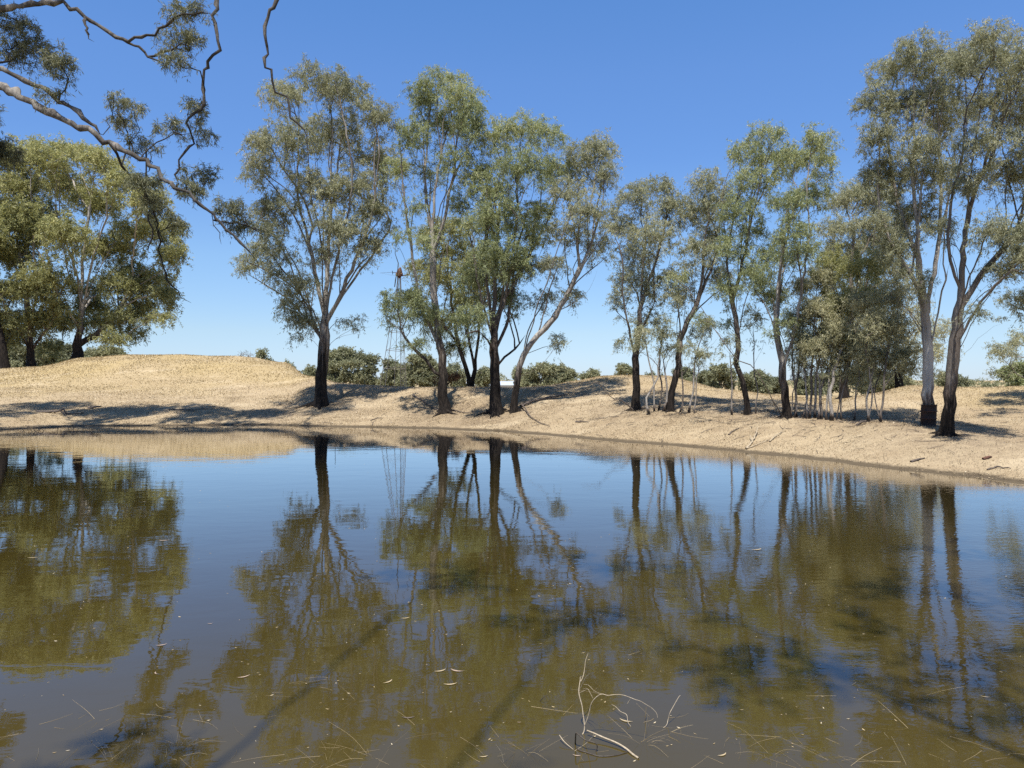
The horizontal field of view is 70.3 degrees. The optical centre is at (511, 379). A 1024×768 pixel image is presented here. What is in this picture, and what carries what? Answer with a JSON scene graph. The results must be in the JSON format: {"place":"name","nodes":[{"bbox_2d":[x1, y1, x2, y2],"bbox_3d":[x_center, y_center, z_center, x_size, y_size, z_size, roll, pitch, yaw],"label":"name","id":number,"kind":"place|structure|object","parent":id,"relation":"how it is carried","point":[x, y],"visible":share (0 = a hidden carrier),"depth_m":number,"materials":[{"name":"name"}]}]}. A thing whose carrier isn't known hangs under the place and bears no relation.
{"place":"outdoors","nodes":[
{"label":"outdoors","id":0,"kind":"place"},
{"bbox_2d":[0,425,1023,767],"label":"water","id":1,"kind":"structure","parent":0,"point":[288,561],"depth_m":9.72,"materials":[{"name":"liquid"}]},
{"bbox_2d":[0,670,1015,767],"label":"water grass","id":2,"kind":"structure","parent":1,"relation":"on","point":[497,735],"depth_m":5.91,"materials":[{"name":"plant"}]},
{"bbox_2d":[47,463,1008,760],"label":"floating specks","id":3,"kind":"object","parent":1,"relation":"on","point":[541,643],"visible":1,"depth_m":6.97,"materials":[{"name":"plant"}]},
{"bbox_2d":[575,732,597,751],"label":"drowned branch","id":4,"kind":"object","parent":1,"relation":"on","point":[585,740],"visible":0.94,"depth_m":5.88,"materials":[{"name":"grey wood"}]},
{"bbox_2d":[576,747,626,756],"bbox_3d":[0.716,2.996,5.839,0.416,0.014,0.108,0,0,9],"label":"drowned branch","id":5,"kind":"object","parent":1,"relation":"on","point":[599,755],"visible":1,"depth_m":5.82,"materials":[{"name":"brown wood"}]},
{"bbox_2d":[587,730,638,758],"bbox_3d":[0.832,2.975,5.957,0.520,0.061,0.056,0,0,45],"label":"fallen branch","id":6,"kind":"object","parent":1,"relation":"on","point":[628,750],"visible":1,"depth_m":5.95,"materials":[{"name":"beige wood"}]},
{"bbox_2d":[578,657,657,733],"bbox_3d":[0.830,2.726,6.084,0.276,0.606,0.750,0,0,-43],"label":"dead branch","id":7,"kind":"object","parent":1,"relation":"on","point":[594,699],"visible":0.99,"depth_m":6.17,"materials":[{"name":"beige wood"}]},
{"bbox_2d":[0,354,1023,483],"bbox_3d":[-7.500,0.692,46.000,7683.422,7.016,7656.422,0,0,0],"label":"ground","id":8,"kind":"structure","parent":0,"point":[938,441],"depth_m":45.83,"materials":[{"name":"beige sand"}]},
{"bbox_2d":[7,340,25,367],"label":"tree","id":9,"kind":"object","parent":8,"relation":"on","point":[18,360],"visible":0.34,"depth_m":116.53,"materials":[{"name":"green plant"}]},
{"bbox_2d":[0,190,33,368],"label":"gum tree","id":10,"kind":"object","parent":8,"relation":"on","point":[7,322],"visible":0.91,"depth_m":80.63,"materials":[{"name":"green plant"}]},
{"bbox_2d":[0,132,78,366],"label":"gum tree","id":11,"kind":"object","parent":8,"relation":"on","point":[11,256],"visible":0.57,"depth_m":83.28,"materials":[{"name":"green plant"}]},
{"bbox_2d":[24,338,72,366],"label":"tree","id":12,"kind":"object","parent":8,"relation":"on","point":[44,362],"visible":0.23,"depth_m":119.11,"materials":[{"name":"green plant"}]},
{"bbox_2d":[0,131,193,361],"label":"gum tree","id":13,"kind":"object","parent":8,"relation":"on","point":[140,279],"visible":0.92,"depth_m":85.84,"materials":[{"name":"green plant"}]},
{"bbox_2d":[83,345,128,357],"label":"bush","id":14,"kind":"object","parent":8,"relation":"on","point":[90,352],"visible":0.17,"depth_m":124.08,"materials":[{"name":"green plant"}]},
{"bbox_2d":[0,0,306,302],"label":"gum tree","id":15,"kind":"object","parent":8,"relation":"on","point":[49,63],"visible":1,"depth_m":33.75,"materials":[{"name":"green plant"}]},
{"bbox_2d":[170,408,211,411],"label":"fallen branch","id":16,"kind":"object","parent":8,"relation":"on","point":[186,409],"visible":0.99,"depth_m":53.00,"materials":[{"name":"grey wood"}]},
{"bbox_2d":[254,347,273,360],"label":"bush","id":17,"kind":"object","parent":8,"relation":"on","point":[261,354],"visible":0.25,"depth_m":127.28,"materials":[{"name":"green plant"}]},
{"bbox_2d":[284,358,295,368],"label":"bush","id":18,"kind":"object","parent":8,"relation":"on","point":[290,363],"visible":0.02,"depth_m":140.68,"materials":[{"name":"green plant"}]},
{"bbox_2d":[299,364,316,375],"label":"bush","id":19,"kind":"object","parent":8,"relation":"on","point":[310,370],"visible":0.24,"depth_m":120.11,"materials":[{"name":"green plant"}]},
{"bbox_2d":[228,52,407,409],"bbox_3d":[-13.977,-10.315,53.069,13.249,25.331,11.083,0,0,0],"label":"gum tree","id":20,"kind":"object","parent":8,"relation":"on","point":[373,205],"visible":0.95,"depth_m":51.67,"materials":[{"name":"green plant"}]},
{"bbox_2d":[327,345,366,383],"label":"bush","id":21,"kind":"object","parent":8,"relation":"on","point":[343,358],"visible":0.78,"depth_m":117.16,"materials":[{"name":"green plant"}]},
{"bbox_2d":[353,352,381,385],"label":"bush","id":22,"kind":"object","parent":8,"relation":"on","point":[370,369],"visible":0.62,"depth_m":120.86,"materials":[{"name":"green plant"}]},
{"bbox_2d":[376,355,404,386],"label":"tree","id":23,"kind":"object","parent":8,"relation":"on","point":[391,372],"visible":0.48,"depth_m":114.63,"materials":[{"name":"green plant"}]},
{"bbox_2d":[380,267,408,386],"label":"windmill","id":24,"kind":"object","parent":8,"relation":"on","point":[399,276],"visible":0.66,"depth_m":66.00,"materials":[{"name":"metal"}]},
{"bbox_2d":[390,351,438,387],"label":"bush","id":25,"kind":"object","parent":8,"relation":"on","point":[419,372],"visible":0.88,"depth_m":110.19,"materials":[{"name":"green plant"}]},
{"bbox_2d":[413,395,437,409],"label":"fallen branch","id":26,"kind":"object","parent":8,"relation":"on","point":[424,401],"visible":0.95,"depth_m":51.35,"materials":[{"name":"brown wood"}]},
{"bbox_2d":[375,63,490,417],"bbox_3d":[-5.398,-9.303,49.411,8.313,24.010,8.422,0,0,0],"label":"gum tree","id":27,"kind":"object","parent":8,"relation":"on","point":[428,98],"visible":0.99,"depth_m":48.55,"materials":[{"name":"green plant"}]},
{"bbox_2d":[431,370,463,385],"bbox_3d":[-5.471,0.212,61.907,2.919,2.207,1.792,0,0,14],"label":"shrub","id":28,"kind":"object","parent":8,"relation":"on","point":[455,377],"visible":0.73,"depth_m":61.62,"materials":[{"name":"green plant"}]},
{"bbox_2d":[394,209,511,386],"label":"gum tree","id":29,"kind":"object","parent":8,"relation":"on","point":[446,277],"visible":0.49,"depth_m":60.29,"materials":[{"name":"green plant"}]},
{"bbox_2d":[435,362,470,386],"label":"tree","id":30,"kind":"object","parent":8,"relation":"on","point":[451,367],"visible":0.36,"depth_m":123.49,"materials":[{"name":"green plant"}]},
{"bbox_2d":[474,365,502,386],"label":"tree","id":31,"kind":"object","parent":8,"relation":"on","point":[482,378],"visible":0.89,"depth_m":128.69,"materials":[{"name":"green plant"}]},
{"bbox_2d":[466,381,513,386],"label":"shed","id":32,"kind":"structure","parent":8,"relation":"on","point":[506,384],"depth_m":147.56,"materials":[{"name":"metal"}]},
{"bbox_2d":[443,107,585,418],"bbox_3d":[0.019,-7.655,47.151,9.881,20.585,9.182,0,0,0],"label":"gum tree","id":33,"kind":"object","parent":8,"relation":"on","point":[487,219],"visible":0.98,"depth_m":46.59,"materials":[{"name":"green plant"}]},
{"bbox_2d":[511,365,525,386],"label":"tree","id":34,"kind":"object","parent":8,"relation":"on","point":[513,373],"visible":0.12,"depth_m":131.05,"materials":[{"name":"green plant"}]},
{"bbox_2d":[24,378,1023,453],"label":"fallen twigs","id":35,"kind":"object","parent":8,"relation":"on","point":[716,417],"depth_m":36.61,"materials":[{"name":"brown wood"}]},
{"bbox_2d":[520,403,545,424],"bbox_3d":[1.248,2.071,44.370,0.283,1.163,5.834,0,0,-16],"label":"fallen branch","id":36,"kind":"object","parent":8,"relation":"on","point":[529,415],"visible":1,"depth_m":44.80,"materials":[{"name":"grey wood"}]},
{"bbox_2d":[520,361,560,386],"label":"tree","id":37,"kind":"object","parent":8,"relation":"on","point":[547,372],"visible":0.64,"depth_m":108.65,"materials":[{"name":"green plant"}]},
{"bbox_2d":[520,394,566,406],"bbox_3d":[2.294,1.370,48.520,4.175,0.815,0.552,0,0,-38],"label":"fallen branch","id":38,"kind":"object","parent":8,"relation":"on","point":[534,400],"visible":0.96,"depth_m":48.34,"materials":[{"name":"wood"}]},
{"bbox_2d":[504,127,625,413],"bbox_3d":[3.243,-7.109,46.927,8.499,19.298,7.076,0,0,0],"label":"gum tree","id":39,"kind":"object","parent":8,"relation":"on","point":[585,210],"visible":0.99,"depth_m":46.71,"materials":[{"name":"green plant"}]},
{"bbox_2d":[556,362,578,382],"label":"tree","id":40,"kind":"object","parent":8,"relation":"on","point":[566,374],"visible":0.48,"depth_m":113.48,"materials":[{"name":"green plant"}]},
{"bbox_2d":[577,366,600,379],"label":"tree","id":41,"kind":"object","parent":8,"relation":"on","point":[591,373],"visible":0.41,"depth_m":111.23,"materials":[{"name":"green plant"}]},
{"bbox_2d":[593,382,633,410],"bbox_3d":[5.379,0.930,40.355,3.234,1.641,0.367,0,0,-19],"label":"fallen branch","id":42,"kind":"object","parent":8,"relation":"on","point":[615,399],"visible":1,"depth_m":40.53,"materials":[{"name":"wood"}]},
{"bbox_2d":[614,362,631,374],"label":"bush","id":43,"kind":"object","parent":8,"relation":"on","point":[623,369],"visible":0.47,"depth_m":107.57,"materials":[{"name":"green plant"}]},
{"bbox_2d":[630,324,657,411],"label":"sapling","id":44,"kind":"object","parent":8,"relation":"on","point":[638,329],"visible":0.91,"depth_m":40.37,"materials":[{"name":"green plant"}]},
{"bbox_2d":[604,172,690,411],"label":"gum tree","id":45,"kind":"object","parent":8,"relation":"on","point":[646,234],"visible":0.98,"depth_m":41.37,"materials":[{"name":"green plant"}]},
{"bbox_2d":[622,328,673,414],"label":"sapling","id":46,"kind":"object","parent":8,"relation":"on","point":[642,344],"visible":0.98,"depth_m":39.65,"materials":[{"name":"green plant"}]},
{"bbox_2d":[644,370,664,375],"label":"tree","id":47,"kind":"object","parent":8,"relation":"on","point":[654,373],"visible":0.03,"depth_m":124.14,"materials":[{"name":"green plant"}]},
{"bbox_2d":[643,313,680,410],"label":"sapling","id":48,"kind":"object","parent":8,"relation":"on","point":[664,327],"visible":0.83,"depth_m":40.06,"materials":[{"name":"green plant"}]},
{"bbox_2d":[651,324,688,411],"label":"sapling","id":49,"kind":"object","parent":8,"relation":"on","point":[675,347],"visible":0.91,"depth_m":40.13,"materials":[{"name":"green plant"}]},
{"bbox_2d":[670,339,697,412],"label":"sapling","id":50,"kind":"object","parent":8,"relation":"on","point":[685,346],"visible":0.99,"depth_m":39.49,"materials":[{"name":"green plant"}]},
{"bbox_2d":[671,366,696,380],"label":"bush","id":51,"kind":"object","parent":8,"relation":"on","point":[687,375],"visible":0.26,"depth_m":114.39,"materials":[{"name":"green plant"}]},
{"bbox_2d":[650,165,742,412],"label":"gum tree","id":52,"kind":"object","parent":8,"relation":"on","point":[707,236],"visible":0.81,"depth_m":39.94,"materials":[{"name":"green plant"}]},
{"bbox_2d":[673,311,720,412],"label":"sapling","id":53,"kind":"object","parent":8,"relation":"on","point":[708,328],"visible":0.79,"depth_m":39.09,"materials":[{"name":"green plant"}]},
{"bbox_2d":[690,369,707,384],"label":"bush","id":54,"kind":"object","parent":8,"relation":"on","point":[700,379],"visible":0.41,"depth_m":109.42,"materials":[{"name":"green plant"}]},
{"bbox_2d":[691,345,714,413],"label":"sapling","id":55,"kind":"object","parent":8,"relation":"on","point":[698,353],"visible":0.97,"depth_m":38.69,"materials":[{"name":"green plant"}]},
{"bbox_2d":[413,375,1014,387],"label":"scrub","id":56,"kind":"object","parent":8,"relation":"on","point":[920,383],"visible":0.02,"depth_m":221.02,"materials":[{"name":"green plant"}]},
{"bbox_2d":[703,363,738,389],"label":"bush","id":57,"kind":"object","parent":8,"relation":"on","point":[718,375],"visible":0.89,"depth_m":103.19,"materials":[{"name":"green plant"}]},
{"bbox_2d":[715,332,746,414],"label":"sapling","id":58,"kind":"object","parent":8,"relation":"on","point":[725,339],"visible":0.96,"depth_m":36.77,"materials":[{"name":"green plant"}]},
{"bbox_2d":[660,120,846,419],"bbox_3d":[11.734,-4.951,34.823,8.786,14.474,7.629,0,0,0],"label":"gum tree","id":59,"kind":"object","parent":8,"relation":"on","point":[813,149],"visible":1,"depth_m":34.51,"materials":[{"name":"green plant"}]},
{"bbox_2d":[705,118,801,414],"bbox_3d":[12.361,-5.441,37.448,4.263,15.387,6.351,0,0,41],"label":"gum tree","id":60,"kind":"object","parent":8,"relation":"on","point":[750,204],"visible":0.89,"depth_m":36.60,"materials":[{"name":"green plant"}]},
{"bbox_2d":[736,369,773,393],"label":"bush","id":61,"kind":"object","parent":8,"relation":"on","point":[751,381],"visible":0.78,"depth_m":106.71,"materials":[{"name":"green plant"}]},
{"bbox_2d":[737,303,772,412],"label":"sapling","id":62,"kind":"object","parent":8,"relation":"on","point":[757,315],"visible":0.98,"depth_m":36.98,"materials":[{"name":"green plant"}]},
{"bbox_2d":[745,427,785,448],"bbox_3d":[10.780,2.533,31.636,1.194,0.803,2.828,0,0,42],"label":"fallen branch","id":63,"kind":"object","parent":8,"relation":"on","point":[750,443],"visible":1,"depth_m":31.23,"materials":[{"name":"beige wood"}]},
{"bbox_2d":[769,373,780,393],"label":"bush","id":64,"kind":"object","parent":8,"relation":"on","point":[776,385],"visible":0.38,"depth_m":111.08,"materials":[{"name":"green plant"}]},
{"bbox_2d":[779,311,804,417],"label":"sapling","id":65,"kind":"object","parent":8,"relation":"on","point":[788,359],"visible":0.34,"depth_m":34.71,"materials":[{"name":"green plant"}]},
{"bbox_2d":[788,368,808,415],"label":"sapling","id":66,"kind":"object","parent":8,"relation":"on","point":[793,389],"visible":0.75,"depth_m":34.73,"materials":[{"name":"green plant"}]},
{"bbox_2d":[783,322,815,418],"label":"sapling","id":67,"kind":"object","parent":8,"relation":"on","point":[798,360],"visible":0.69,"depth_m":34.17,"materials":[{"name":"green plant"}]},
{"bbox_2d":[781,274,824,417],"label":"sapling","id":68,"kind":"object","parent":8,"relation":"on","point":[797,287],"visible":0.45,"depth_m":34.26,"materials":[{"name":"green plant"}]},
{"bbox_2d":[791,374,818,394],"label":"tree","id":69,"kind":"object","parent":8,"relation":"on","point":[802,385],"visible":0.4,"depth_m":104.04,"materials":[{"name":"green plant"}]},
{"bbox_2d":[791,334,829,417],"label":"sapling","id":70,"kind":"object","parent":8,"relation":"on","point":[804,354],"visible":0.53,"depth_m":33.94,"materials":[{"name":"green plant"}]},
{"bbox_2d":[789,292,836,419],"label":"sapling","id":71,"kind":"object","parent":8,"relation":"on","point":[817,310],"visible":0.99,"depth_m":33.09,"materials":[{"name":"green plant"}]},
{"bbox_2d":[797,260,840,418],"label":"sapling","id":72,"kind":"object","parent":8,"relation":"on","point":[819,278],"visible":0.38,"depth_m":34.04,"materials":[{"name":"green plant"}]},
{"bbox_2d":[808,371,851,395],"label":"tree","id":73,"kind":"object","parent":8,"relation":"on","point":[825,388],"visible":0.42,"depth_m":97.08,"materials":[{"name":"green plant"}]},
{"bbox_2d":[808,240,854,417],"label":"sapling","id":74,"kind":"object","parent":8,"relation":"on","point":[826,259],"visible":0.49,"depth_m":34.01,"materials":[{"name":"green plant"}]},
{"bbox_2d":[815,304,858,419],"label":"sapling","id":75,"kind":"object","parent":8,"relation":"on","point":[835,323],"visible":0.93,"depth_m":32.80,"materials":[{"name":"green plant"}]},
{"bbox_2d":[813,284,869,419],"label":"sapling","id":76,"kind":"object","parent":8,"relation":"on","point":[825,375],"visible":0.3,"depth_m":33.45,"materials":[{"name":"green plant"}]},
{"bbox_2d":[835,349,858,419],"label":"sapling","id":77,"kind":"object","parent":8,"relation":"on","point":[840,382],"visible":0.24,"depth_m":32.98,"materials":[{"name":"green plant"}]},
{"bbox_2d":[835,327,871,419],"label":"sapling","id":78,"kind":"object","parent":8,"relation":"on","point":[849,371],"visible":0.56,"depth_m":32.74,"materials":[{"name":"green plant"}]},
{"bbox_2d":[828,244,896,420],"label":"sapling","id":79,"kind":"object","parent":8,"relation":"on","point":[859,266],"visible":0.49,"depth_m":32.40,"materials":[{"name":"green plant"}]},
{"bbox_2d":[802,177,924,398],"bbox_3d":[25.603,-6.709,53.242,7.979,17.186,8.409,0,0,0],"label":"gum tree","id":80,"kind":"object","parent":8,"relation":"on","point":[838,228],"visible":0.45,"depth_m":53.10,"materials":[{"name":"green plant"}]},
{"bbox_2d":[848,365,878,395],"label":"tree","id":81,"kind":"object","parent":8,"relation":"on","point":[862,389],"visible":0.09,"depth_m":95.52,"materials":[{"name":"green plant"}]},
{"bbox_2d":[843,341,885,419],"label":"sapling","id":82,"kind":"object","parent":8,"relation":"on","point":[859,383],"visible":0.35,"depth_m":32.51,"materials":[{"name":"green plant"}]},
{"bbox_2d":[839,286,901,421],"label":"sapling","id":83,"kind":"object","parent":8,"relation":"on","point":[857,301],"visible":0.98,"depth_m":30.96,"materials":[{"name":"green plant"}]},
{"bbox_2d":[864,280,921,422],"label":"sapling","id":84,"kind":"object","parent":8,"relation":"on","point":[896,355],"visible":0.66,"depth_m":30.77,"materials":[{"name":"green plant"}]},
{"bbox_2d":[874,375,915,391],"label":"tree","id":85,"kind":"object","parent":8,"relation":"on","point":[879,386],"visible":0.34,"depth_m":91.29,"materials":[{"name":"green plant"}]},
{"bbox_2d":[843,276,964,387],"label":"gum tree","id":86,"kind":"object","parent":8,"relation":"on","point":[937,350],"visible":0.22,"depth_m":53.43,"materials":[{"name":"green plant"}]},
{"bbox_2d":[846,21,984,404],"bbox_3d":[16.467,-5.699,29.771,4.873,16.118,5.730,0,0,35],"label":"gum tree","id":87,"kind":"object","parent":8,"relation":"on","point":[889,102],"visible":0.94,"depth_m":29.20,"materials":[{"name":"green plant"}]},
{"bbox_2d":[920,404,936,426],"bbox_3d":[16.885,1.460,29.491,0.640,0.920,0.635,0,0,0],"label":"drum","id":88,"kind":"object","parent":8,"relation":"on","point":[928,415],"visible":0.94,"depth_m":29.25,"materials":[{"name":"metal"}]},
{"bbox_2d":[934,371,975,386],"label":"bush","id":89,"kind":"object","parent":8,"relation":"on","point":[965,381],"visible":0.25,"depth_m":98.89,"materials":[{"name":"green plant"}]},
{"bbox_2d":[917,15,1023,436],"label":"gum tree","id":90,"kind":"object","parent":8,"relation":"on","point":[1005,236],"visible":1,"depth_m":25.22,"materials":[{"name":"green plant"}]},
{"bbox_2d":[975,382,998,387],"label":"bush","id":91,"kind":"object","parent":8,"relation":"on","point":[986,384],"visible":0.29,"depth_m":119.71,"materials":[{"name":"green plant"}]},
{"bbox_2d":[987,466,1010,469],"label":"fallen branch","id":92,"kind":"object","parent":8,"relation":"on","point":[990,468],"visible":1,"depth_m":22.98,"materials":[{"name":"wood"}]},
{"bbox_2d":[982,224,1023,384],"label":"gum tree","id":93,"kind":"object","parent":8,"relation":"on","point":[1004,352],"visible":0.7,"depth_m":33.05,"materials":[{"name":"green plant"}]},
{"bbox_2d":[993,359,1023,385],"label":"bush","id":94,"kind":"object","parent":8,"relation":"on","point":[1018,381],"visible":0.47,"depth_m":77.48,"materials":[{"name":"green plant"}]},
{"bbox_2d":[0,0,1023,379],"label":"sky","id":95,"kind":"structure","parent":0,"point":[672,80],"materials":[{"name":"blue"}]}
]}

